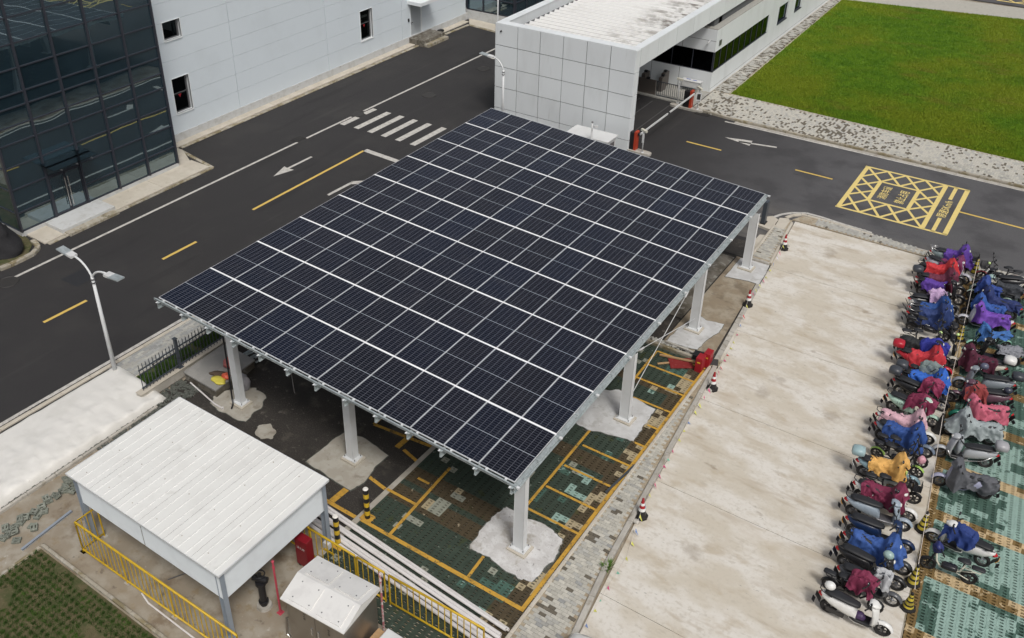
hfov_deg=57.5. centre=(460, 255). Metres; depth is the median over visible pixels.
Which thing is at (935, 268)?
rain cover
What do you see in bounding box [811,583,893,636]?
parked scooter
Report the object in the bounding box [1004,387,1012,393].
helmet
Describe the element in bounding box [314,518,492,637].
steel tube
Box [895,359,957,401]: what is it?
parked scooter
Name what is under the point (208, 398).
white conduit
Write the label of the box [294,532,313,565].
fire hydrant cabinet
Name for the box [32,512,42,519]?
turf block
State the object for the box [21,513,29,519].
turf block
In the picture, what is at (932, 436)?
parked scooter
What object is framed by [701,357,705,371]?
door
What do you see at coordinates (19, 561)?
bed kerb
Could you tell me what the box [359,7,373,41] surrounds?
window
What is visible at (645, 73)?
turnstile
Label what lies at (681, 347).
timber batten
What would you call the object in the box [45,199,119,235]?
entrance steps
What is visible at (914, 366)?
parked moped
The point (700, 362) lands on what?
red box
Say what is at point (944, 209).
road lettering
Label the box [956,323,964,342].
traffic cone
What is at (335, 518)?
striped bollard
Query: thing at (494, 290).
solar carport
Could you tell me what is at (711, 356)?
door
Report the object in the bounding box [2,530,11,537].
turf block
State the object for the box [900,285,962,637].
turf edge
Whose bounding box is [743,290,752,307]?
traffic cone
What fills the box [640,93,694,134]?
boom arm
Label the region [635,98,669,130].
road joint lines
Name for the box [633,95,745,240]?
side road
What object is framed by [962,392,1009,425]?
rain cover
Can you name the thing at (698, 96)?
plate camera
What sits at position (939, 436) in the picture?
white rope
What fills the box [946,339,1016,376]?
parked scooter
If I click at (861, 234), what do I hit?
side footpath
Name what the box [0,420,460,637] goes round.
shed yard
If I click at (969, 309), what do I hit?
parked moped
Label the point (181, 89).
window
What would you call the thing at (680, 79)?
plate camera
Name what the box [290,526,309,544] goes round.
yellow railing
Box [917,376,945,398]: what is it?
rain cape
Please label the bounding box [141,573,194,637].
floor pipe
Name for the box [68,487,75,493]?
turf block
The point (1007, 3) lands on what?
road
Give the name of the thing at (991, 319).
rain cover
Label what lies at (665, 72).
turnstile
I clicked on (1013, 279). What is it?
parked scooter
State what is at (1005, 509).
turf paving
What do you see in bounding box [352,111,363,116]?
manhole cover
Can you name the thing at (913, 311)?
parked scooter
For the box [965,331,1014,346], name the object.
parked moped
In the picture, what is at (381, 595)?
marker pole
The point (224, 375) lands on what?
orange bag
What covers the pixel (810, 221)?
side footpath bed
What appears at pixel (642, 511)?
traffic cone
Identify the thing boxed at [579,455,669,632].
plaza joint bed
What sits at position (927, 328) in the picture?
parked moped
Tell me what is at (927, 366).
coat
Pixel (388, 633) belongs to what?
white equipment box
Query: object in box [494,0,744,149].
white gate building
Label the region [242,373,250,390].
grey sack
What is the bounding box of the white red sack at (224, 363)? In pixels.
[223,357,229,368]
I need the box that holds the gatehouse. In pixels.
[639,0,829,93]
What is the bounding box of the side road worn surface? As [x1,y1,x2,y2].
[651,114,1023,276]
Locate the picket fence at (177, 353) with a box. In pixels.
[138,323,221,390]
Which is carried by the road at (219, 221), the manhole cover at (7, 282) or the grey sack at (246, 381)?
the manhole cover at (7, 282)
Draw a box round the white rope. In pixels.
[915,259,978,586]
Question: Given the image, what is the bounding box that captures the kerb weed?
[600,557,614,574]
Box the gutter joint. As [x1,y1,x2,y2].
[0,321,181,426]
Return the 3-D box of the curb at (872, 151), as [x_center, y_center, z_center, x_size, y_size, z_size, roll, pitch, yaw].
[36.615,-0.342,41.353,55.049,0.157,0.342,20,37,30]
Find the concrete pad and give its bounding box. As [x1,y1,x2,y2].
[183,344,254,396]
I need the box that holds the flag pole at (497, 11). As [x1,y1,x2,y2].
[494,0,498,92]
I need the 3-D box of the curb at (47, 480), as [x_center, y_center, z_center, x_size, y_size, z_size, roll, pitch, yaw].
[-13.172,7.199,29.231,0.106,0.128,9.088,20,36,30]
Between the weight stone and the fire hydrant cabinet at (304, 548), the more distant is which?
the weight stone
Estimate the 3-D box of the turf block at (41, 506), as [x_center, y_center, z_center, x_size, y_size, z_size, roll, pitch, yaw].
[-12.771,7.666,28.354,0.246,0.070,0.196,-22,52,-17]
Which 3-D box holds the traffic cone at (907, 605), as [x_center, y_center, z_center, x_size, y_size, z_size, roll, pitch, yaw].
[12.078,9.272,25.006,0.388,0.610,0.388,13,33,20]
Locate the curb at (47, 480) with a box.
[0,405,157,514]
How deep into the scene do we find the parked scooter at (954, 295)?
37.50 m
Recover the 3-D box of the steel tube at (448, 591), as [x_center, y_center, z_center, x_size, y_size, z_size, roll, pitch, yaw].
[-1.583,8.707,26.394,7.144,0.104,0.107,22,38,33]
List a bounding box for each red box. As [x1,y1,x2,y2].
[694,353,705,372]
[704,348,713,367]
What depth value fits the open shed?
25.57 m
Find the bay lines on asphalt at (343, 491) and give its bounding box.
[329,419,432,502]
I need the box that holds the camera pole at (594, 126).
[590,121,598,138]
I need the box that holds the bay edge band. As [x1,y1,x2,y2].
[318,443,439,556]
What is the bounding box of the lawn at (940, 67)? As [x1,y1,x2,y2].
[738,0,1023,159]
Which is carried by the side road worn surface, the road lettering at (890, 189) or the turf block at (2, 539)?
the road lettering at (890, 189)
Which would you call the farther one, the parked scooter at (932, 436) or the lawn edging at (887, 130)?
the lawn edging at (887, 130)
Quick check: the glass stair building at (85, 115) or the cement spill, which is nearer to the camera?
the cement spill
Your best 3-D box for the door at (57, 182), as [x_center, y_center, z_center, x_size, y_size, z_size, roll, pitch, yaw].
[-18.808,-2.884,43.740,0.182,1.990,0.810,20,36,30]
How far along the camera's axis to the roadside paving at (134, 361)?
35.38 m
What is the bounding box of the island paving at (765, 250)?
[753,227,784,260]
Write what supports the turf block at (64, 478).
on the shed yard at (61, 539)
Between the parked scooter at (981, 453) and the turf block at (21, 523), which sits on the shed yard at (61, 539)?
the turf block at (21, 523)
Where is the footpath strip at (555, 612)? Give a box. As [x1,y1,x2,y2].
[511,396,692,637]
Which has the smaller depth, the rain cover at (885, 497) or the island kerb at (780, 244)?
the rain cover at (885, 497)
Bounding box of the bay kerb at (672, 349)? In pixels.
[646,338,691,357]
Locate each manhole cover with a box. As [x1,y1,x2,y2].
[0,276,18,287]
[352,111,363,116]
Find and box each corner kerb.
[0,239,40,270]
[785,213,871,234]
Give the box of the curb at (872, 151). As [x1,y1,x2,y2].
[702,109,1023,188]
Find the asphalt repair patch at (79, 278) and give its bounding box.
[61,268,97,286]
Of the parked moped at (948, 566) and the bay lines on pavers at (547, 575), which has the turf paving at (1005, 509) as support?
the parked moped at (948, 566)
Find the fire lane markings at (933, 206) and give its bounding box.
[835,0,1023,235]
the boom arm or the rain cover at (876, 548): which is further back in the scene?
the boom arm
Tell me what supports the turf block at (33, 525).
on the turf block
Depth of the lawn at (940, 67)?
62.28 m
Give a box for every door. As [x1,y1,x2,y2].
[48,171,71,214]
[63,165,87,208]
[410,5,421,34]
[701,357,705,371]
[709,352,713,364]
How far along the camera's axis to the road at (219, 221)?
45.09 m
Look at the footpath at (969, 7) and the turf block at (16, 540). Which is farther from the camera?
the footpath at (969, 7)
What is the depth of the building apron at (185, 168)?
49.06 m
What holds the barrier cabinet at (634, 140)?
on the barrier island at (645, 153)
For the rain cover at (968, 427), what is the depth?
30.29 m
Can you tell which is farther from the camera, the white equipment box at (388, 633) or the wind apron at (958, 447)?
the wind apron at (958, 447)
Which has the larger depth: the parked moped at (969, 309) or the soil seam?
the parked moped at (969, 309)
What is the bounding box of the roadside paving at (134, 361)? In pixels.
[109,317,209,375]
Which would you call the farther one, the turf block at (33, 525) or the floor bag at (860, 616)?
the turf block at (33, 525)
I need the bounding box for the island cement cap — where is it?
[775,218,789,229]
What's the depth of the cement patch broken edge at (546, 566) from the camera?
26.66 m
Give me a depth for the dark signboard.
43.05 m
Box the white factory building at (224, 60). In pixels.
[151,0,467,141]
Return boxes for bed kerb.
[0,546,40,575]
[41,543,167,637]
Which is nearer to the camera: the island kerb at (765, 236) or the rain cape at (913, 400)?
the rain cape at (913, 400)
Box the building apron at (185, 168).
[27,19,495,243]
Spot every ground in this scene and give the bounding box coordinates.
[143,0,1023,419]
[162,238,778,515]
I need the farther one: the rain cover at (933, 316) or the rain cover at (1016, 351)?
the rain cover at (933, 316)
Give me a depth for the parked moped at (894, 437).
29.80 m
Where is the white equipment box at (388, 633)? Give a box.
[380,628,402,637]
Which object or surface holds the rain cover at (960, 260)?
on the parked scooter at (932, 258)
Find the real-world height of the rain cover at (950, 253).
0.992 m
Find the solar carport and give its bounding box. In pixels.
[154,108,769,558]
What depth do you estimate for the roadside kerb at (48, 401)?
33.62 m
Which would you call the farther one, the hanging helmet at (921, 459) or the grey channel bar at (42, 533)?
the hanging helmet at (921, 459)
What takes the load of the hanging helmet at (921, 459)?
hanging from the parked moped at (889, 444)
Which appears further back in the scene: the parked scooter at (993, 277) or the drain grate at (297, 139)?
the drain grate at (297, 139)
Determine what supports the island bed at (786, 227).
on the side road worn surface
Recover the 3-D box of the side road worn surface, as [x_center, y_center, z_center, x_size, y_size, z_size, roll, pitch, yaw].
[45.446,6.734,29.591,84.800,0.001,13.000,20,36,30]
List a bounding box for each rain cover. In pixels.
[848,528,906,569]
[861,478,909,514]
[868,451,910,482]
[878,408,927,430]
[882,420,927,454]
[897,335,923,350]
[907,345,946,368]
[908,368,950,394]
[915,303,952,329]
[919,295,953,320]
[921,277,947,291]
[924,258,959,274]
[927,267,958,292]
[939,255,965,275]
[944,244,973,270]
[944,405,1004,442]
[946,456,999,497]
[958,343,998,374]
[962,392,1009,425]
[970,292,1006,313]
[971,300,1012,330]
[974,275,1002,296]
[975,321,1012,341]
[978,285,1022,315]
[994,278,1023,298]
[997,344,1023,357]
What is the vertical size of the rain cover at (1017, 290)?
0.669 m
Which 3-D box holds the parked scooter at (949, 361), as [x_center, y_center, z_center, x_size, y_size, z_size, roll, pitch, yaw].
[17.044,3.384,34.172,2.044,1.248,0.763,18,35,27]
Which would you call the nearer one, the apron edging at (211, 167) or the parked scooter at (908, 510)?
the parked scooter at (908, 510)
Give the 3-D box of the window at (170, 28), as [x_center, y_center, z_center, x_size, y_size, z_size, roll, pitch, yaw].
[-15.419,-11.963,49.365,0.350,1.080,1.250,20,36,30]
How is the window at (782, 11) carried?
in the gatehouse
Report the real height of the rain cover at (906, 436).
1.020 m
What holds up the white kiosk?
on the side road at (666, 130)
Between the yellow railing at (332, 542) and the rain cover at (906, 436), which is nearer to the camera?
the yellow railing at (332, 542)
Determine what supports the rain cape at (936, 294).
on the parked scooter at (919, 297)
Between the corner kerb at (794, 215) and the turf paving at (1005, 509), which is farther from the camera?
the corner kerb at (794, 215)
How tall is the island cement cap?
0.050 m
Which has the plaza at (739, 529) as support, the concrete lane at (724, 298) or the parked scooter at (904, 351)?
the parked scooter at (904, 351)
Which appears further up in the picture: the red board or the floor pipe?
the red board
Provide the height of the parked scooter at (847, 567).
1.248 m
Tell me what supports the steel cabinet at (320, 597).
on the shed yard at (61, 539)
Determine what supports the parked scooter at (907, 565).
on the plaza at (739, 529)
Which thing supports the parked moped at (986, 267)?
on the side footpath bed at (810, 221)
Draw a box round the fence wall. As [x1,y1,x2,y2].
[136,337,225,396]
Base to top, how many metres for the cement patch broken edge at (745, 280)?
0.030 m
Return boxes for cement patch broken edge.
[210,387,266,421]
[305,432,388,490]
[469,506,563,583]
[575,389,655,440]
[667,316,724,349]
[724,260,769,283]
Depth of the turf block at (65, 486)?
29.01 m
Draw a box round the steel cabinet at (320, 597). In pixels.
[280,556,379,637]
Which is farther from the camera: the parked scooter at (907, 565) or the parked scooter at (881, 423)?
the parked scooter at (881, 423)
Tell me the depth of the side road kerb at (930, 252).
41.20 m
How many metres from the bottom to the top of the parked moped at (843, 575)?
1.228 m
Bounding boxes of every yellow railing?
[74,509,237,637]
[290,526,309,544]
[309,528,356,575]
[356,556,386,602]
[388,574,484,637]
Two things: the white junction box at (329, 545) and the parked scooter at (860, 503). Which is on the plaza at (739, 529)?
the parked scooter at (860, 503)
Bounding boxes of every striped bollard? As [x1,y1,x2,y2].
[332,514,344,550]
[359,487,375,522]
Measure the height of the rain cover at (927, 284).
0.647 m
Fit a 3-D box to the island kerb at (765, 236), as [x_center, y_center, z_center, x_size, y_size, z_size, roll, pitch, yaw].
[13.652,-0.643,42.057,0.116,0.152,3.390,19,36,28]
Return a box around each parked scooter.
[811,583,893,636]
[829,539,906,590]
[832,558,902,606]
[836,524,912,575]
[838,488,912,531]
[838,509,914,553]
[846,474,917,521]
[849,444,920,488]
[868,415,934,457]
[869,405,936,444]
[880,387,938,426]
[887,364,949,411]
[891,338,952,376]
[893,332,952,366]
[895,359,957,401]
[901,299,959,331]
[902,292,959,321]
[903,283,958,313]
[910,264,965,294]
[910,273,965,304]
[912,255,965,285]
[922,252,971,284]
[925,241,979,270]
[925,511,1000,567]
[931,453,1000,498]
[932,424,1009,467]
[942,403,1004,444]
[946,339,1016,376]
[948,371,1014,408]
[948,388,1015,425]
[952,357,1023,394]
[957,297,1016,332]
[965,282,1023,319]
[971,268,1023,302]
[972,260,1023,287]
[976,329,1023,366]
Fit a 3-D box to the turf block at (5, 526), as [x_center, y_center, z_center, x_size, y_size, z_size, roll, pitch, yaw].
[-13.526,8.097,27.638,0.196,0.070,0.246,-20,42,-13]
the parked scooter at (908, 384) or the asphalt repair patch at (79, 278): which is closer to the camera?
the parked scooter at (908, 384)
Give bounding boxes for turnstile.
[638,76,656,94]
[642,69,649,77]
[657,74,666,91]
[661,69,669,84]
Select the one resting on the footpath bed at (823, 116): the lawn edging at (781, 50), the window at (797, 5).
the lawn edging at (781, 50)
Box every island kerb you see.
[752,257,769,264]
[753,224,775,253]
[770,222,792,264]
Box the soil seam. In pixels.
[5,409,149,505]
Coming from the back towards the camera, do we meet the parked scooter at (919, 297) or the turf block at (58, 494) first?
the parked scooter at (919, 297)
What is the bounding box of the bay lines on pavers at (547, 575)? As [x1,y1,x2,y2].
[327,351,705,611]
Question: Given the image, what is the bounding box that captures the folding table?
[681,77,702,92]
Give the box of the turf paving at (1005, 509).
[902,278,1023,637]
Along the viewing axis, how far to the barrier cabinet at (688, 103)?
55.38 m
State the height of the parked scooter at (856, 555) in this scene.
1.248 m
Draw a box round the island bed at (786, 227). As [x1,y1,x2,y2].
[753,220,791,264]
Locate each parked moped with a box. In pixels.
[820,567,884,612]
[865,464,922,503]
[870,438,924,477]
[875,432,928,467]
[896,360,935,375]
[899,319,942,339]
[905,312,949,341]
[919,538,985,583]
[947,322,969,355]
[960,307,1010,314]
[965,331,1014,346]
[966,284,1015,299]
[975,252,1022,277]
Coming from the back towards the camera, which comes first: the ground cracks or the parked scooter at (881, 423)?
the ground cracks
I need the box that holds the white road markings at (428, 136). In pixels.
[0,48,1022,425]
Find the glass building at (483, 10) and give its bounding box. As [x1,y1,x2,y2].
[466,0,543,23]
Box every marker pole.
[271,560,284,615]
[378,572,384,631]
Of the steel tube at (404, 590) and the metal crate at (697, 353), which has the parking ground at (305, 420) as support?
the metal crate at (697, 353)
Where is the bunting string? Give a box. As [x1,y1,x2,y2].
[580,246,783,633]
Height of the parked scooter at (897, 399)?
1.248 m
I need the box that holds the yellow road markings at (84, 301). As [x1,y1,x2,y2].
[43,141,1023,322]
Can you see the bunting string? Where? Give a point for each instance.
(673, 452)
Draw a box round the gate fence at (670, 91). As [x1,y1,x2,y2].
[656,81,693,100]
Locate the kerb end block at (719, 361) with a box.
[710,358,721,368]
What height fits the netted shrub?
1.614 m
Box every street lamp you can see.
[56,245,124,370]
[479,52,504,111]
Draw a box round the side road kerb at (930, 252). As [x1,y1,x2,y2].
[872,235,1023,277]
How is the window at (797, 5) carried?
in the gatehouse
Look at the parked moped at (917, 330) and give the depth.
34.91 m
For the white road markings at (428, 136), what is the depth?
49.94 m
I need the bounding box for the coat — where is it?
[919,360,943,373]
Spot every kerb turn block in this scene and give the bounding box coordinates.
[754,234,764,248]
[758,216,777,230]
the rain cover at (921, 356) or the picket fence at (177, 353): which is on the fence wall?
the picket fence at (177, 353)
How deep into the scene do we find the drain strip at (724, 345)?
36.34 m
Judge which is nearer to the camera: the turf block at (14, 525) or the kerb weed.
the kerb weed
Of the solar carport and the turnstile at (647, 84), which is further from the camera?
the turnstile at (647, 84)
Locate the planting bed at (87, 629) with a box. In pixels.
[0,549,155,637]
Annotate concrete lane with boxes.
[663,253,734,317]
[664,256,754,354]
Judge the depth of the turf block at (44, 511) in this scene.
28.23 m
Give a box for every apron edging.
[47,150,213,244]
[180,45,418,147]
[445,24,494,34]
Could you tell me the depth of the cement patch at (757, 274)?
39.77 m
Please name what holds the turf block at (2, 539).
on the shed yard at (61, 539)
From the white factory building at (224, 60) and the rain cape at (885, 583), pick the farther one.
the white factory building at (224, 60)
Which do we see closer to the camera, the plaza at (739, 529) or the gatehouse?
the plaza at (739, 529)
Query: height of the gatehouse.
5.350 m
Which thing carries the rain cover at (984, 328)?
on the parked moped at (1008, 342)
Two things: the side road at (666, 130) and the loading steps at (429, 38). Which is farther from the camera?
the loading steps at (429, 38)
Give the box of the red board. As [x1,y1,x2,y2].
[668,358,693,367]
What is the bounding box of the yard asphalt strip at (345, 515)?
[317,503,353,528]
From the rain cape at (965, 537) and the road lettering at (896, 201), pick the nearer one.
the rain cape at (965, 537)
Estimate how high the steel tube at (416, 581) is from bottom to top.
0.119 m
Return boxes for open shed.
[65,397,330,637]
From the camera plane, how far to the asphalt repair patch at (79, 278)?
39.79 m
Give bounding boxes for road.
[0,19,494,433]
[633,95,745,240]
[637,94,707,106]
[976,0,1023,6]
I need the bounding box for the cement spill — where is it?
[255,424,275,438]
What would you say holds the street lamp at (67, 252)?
on the roadside paving at (134, 361)
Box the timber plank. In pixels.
[659,354,695,362]
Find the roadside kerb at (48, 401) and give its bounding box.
[0,316,194,431]
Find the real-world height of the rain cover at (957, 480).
0.990 m
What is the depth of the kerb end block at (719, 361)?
34.34 m
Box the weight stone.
[633,518,639,524]
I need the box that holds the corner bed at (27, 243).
[0,234,31,265]
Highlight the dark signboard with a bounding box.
[759,200,769,224]
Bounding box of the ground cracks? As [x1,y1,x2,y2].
[663,249,742,339]
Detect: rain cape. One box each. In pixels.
[846,569,880,600]
[874,566,894,592]
[902,393,938,415]
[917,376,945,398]
[919,337,950,358]
[927,287,947,302]
[937,519,978,550]
[964,380,988,404]
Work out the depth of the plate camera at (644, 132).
49.67 m
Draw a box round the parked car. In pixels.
[569,632,591,637]
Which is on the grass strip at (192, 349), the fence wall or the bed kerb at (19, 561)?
the fence wall
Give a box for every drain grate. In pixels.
[8,399,46,422]
[291,136,304,141]
[694,112,709,116]
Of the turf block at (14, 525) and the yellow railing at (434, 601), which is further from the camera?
the turf block at (14, 525)
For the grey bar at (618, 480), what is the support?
on the bay lines on pavers at (547, 575)
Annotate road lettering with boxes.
[877,186,891,198]
[894,190,909,203]
[936,201,950,217]
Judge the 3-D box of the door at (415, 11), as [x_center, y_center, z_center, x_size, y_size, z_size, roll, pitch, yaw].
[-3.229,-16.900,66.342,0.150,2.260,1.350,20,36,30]
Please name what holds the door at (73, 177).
in the glass stair building at (85, 115)
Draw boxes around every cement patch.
[210,387,265,420]
[306,432,387,489]
[470,507,561,581]
[576,389,654,440]
[667,317,723,348]
[726,258,769,283]
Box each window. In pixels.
[160,17,182,42]
[170,73,193,115]
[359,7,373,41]
[777,2,787,24]
[794,0,800,12]
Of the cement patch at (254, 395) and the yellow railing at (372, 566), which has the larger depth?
the cement patch at (254, 395)
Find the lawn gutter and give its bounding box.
[734,121,1023,190]
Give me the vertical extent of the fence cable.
0.552 m
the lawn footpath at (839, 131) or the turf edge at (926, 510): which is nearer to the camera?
the turf edge at (926, 510)
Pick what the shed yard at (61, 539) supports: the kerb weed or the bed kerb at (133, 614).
the bed kerb at (133, 614)
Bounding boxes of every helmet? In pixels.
[825,581,835,590]
[883,550,893,559]
[917,455,925,464]
[980,363,988,369]
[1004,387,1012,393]
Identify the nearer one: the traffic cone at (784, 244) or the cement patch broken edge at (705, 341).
the cement patch broken edge at (705, 341)
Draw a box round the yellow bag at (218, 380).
[211,376,225,384]
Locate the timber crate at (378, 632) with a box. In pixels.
[370,628,383,637]
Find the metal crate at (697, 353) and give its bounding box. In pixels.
[692,350,717,368]
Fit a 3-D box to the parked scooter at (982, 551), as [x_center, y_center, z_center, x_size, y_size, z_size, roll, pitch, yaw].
[14.272,8.063,26.381,1.999,1.248,0.763,24,38,34]
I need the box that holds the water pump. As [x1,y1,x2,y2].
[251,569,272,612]
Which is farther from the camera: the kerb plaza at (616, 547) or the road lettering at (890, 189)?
the road lettering at (890, 189)
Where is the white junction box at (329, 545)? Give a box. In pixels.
[323,540,334,554]
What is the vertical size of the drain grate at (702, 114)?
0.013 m
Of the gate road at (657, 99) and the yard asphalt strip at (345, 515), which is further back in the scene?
the gate road at (657, 99)
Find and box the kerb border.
[505,366,710,637]
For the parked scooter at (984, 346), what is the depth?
34.03 m
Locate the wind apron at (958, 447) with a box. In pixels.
[954,434,963,453]
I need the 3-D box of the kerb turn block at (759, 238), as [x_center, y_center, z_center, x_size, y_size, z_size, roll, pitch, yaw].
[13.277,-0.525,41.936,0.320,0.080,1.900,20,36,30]
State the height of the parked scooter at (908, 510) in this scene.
1.248 m
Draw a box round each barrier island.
[627,148,651,155]
[670,103,702,112]
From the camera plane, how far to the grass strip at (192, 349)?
35.31 m
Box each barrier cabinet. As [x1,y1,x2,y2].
[629,130,639,149]
[683,90,694,107]
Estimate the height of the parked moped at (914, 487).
1.228 m
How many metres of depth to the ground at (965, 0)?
74.28 m
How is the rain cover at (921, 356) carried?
on the parked scooter at (904, 351)
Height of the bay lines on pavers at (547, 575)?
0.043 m
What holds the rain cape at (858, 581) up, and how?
on the parked moped at (843, 575)
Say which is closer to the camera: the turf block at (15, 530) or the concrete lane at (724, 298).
the turf block at (15, 530)
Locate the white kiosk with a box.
[567,125,617,145]
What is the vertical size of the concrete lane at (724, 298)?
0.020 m
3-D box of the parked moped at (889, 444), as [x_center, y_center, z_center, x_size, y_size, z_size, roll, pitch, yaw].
[13.866,6.247,29.437,1.721,1.228,0.763,26,40,37]
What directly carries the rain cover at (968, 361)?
attached to the parked scooter at (1010, 360)
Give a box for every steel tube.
[308,523,475,637]
[311,520,485,637]
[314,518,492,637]
[318,515,500,637]
[328,506,509,631]
[328,509,506,631]
[329,518,501,635]
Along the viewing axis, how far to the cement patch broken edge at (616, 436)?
31.32 m
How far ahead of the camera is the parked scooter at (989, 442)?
30.55 m
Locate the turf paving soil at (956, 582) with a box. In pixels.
[902,330,1023,637]
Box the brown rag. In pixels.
[209,370,224,375]
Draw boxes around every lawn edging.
[730,0,840,93]
[730,94,1023,162]
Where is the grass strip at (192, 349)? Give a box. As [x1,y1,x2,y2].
[144,332,223,380]
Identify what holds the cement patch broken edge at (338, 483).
on the parking ground at (305, 420)
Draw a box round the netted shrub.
[0,222,23,259]
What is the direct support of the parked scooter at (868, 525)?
on the plaza at (739, 529)
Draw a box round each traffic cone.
[636,498,647,520]
[706,372,717,392]
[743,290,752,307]
[780,234,787,250]
[900,592,915,613]
[905,564,919,588]
[914,511,928,534]
[931,413,944,434]
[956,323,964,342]
[970,257,979,274]
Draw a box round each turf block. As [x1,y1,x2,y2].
[0,534,7,541]
[1,523,8,532]
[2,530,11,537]
[9,523,18,528]
[10,527,18,536]
[11,537,21,543]
[16,513,23,522]
[16,520,26,525]
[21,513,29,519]
[29,508,38,514]
[30,522,37,531]
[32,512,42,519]
[36,502,46,509]
[39,508,48,514]
[42,494,50,501]
[54,491,60,499]
[61,476,68,481]
[61,483,69,490]
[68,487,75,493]
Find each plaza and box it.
[568,365,716,637]
[580,221,964,637]
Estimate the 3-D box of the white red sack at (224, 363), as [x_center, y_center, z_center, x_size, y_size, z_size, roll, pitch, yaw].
[-8.418,3.883,33.743,0.419,0.411,0.403,-4,31,-6]
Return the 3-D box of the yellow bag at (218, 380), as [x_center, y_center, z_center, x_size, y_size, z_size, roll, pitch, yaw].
[-8.608,4.436,33.096,0.666,0.130,0.408,20,36,30]
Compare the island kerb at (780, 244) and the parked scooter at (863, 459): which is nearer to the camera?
the parked scooter at (863, 459)
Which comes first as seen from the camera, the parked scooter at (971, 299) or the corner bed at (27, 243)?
the parked scooter at (971, 299)
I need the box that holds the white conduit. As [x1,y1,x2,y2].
[190,382,223,409]
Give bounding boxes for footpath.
[637,84,708,105]
[694,91,1023,184]
[714,0,839,93]
[815,219,1023,286]
[855,0,1023,18]
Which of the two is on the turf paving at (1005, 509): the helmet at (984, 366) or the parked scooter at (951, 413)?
the parked scooter at (951, 413)
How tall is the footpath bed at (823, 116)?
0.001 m
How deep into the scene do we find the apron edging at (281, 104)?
57.26 m
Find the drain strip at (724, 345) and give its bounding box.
[715,284,760,358]
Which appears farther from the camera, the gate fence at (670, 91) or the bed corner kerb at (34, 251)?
the gate fence at (670, 91)
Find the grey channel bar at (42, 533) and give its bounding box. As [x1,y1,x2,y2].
[21,510,71,550]
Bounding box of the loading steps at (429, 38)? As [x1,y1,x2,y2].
[409,29,448,47]
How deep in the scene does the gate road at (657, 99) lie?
57.26 m
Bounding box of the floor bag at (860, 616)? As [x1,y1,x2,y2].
[855,610,865,620]
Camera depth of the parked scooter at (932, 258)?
39.17 m
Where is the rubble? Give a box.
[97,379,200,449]
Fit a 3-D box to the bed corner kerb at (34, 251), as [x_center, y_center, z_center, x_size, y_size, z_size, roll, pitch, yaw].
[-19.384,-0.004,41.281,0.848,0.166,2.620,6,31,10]
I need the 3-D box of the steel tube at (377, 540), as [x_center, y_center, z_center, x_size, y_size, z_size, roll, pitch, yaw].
[-1.513,8.709,26.488,7.229,0.104,0.107,23,38,33]
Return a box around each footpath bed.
[706,9,1023,179]
[792,216,1007,282]
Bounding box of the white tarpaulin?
[0,366,165,508]
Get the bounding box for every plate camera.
[640,128,647,152]
[676,77,683,103]
[695,86,702,109]
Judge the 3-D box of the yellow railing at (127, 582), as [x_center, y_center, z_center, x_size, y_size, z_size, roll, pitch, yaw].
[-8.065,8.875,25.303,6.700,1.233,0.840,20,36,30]
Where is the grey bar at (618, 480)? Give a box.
[605,464,634,493]
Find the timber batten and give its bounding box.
[665,340,693,352]
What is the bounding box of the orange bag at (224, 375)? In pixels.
[221,372,228,379]
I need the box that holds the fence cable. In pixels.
[152,332,211,365]
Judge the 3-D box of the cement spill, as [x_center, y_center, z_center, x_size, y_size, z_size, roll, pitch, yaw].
[-6.569,5.936,31.387,0.717,0.012,0.766,1,31,2]
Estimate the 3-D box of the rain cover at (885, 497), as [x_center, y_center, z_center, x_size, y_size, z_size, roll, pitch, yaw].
[12.670,7.084,27.808,1.361,0.906,0.950,21,37,31]
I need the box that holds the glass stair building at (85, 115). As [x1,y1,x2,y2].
[0,0,178,236]
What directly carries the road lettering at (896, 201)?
on the side road worn surface
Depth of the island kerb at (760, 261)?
40.50 m
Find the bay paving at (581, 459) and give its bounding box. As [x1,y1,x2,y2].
[321,341,705,637]
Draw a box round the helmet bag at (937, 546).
[932,540,943,552]

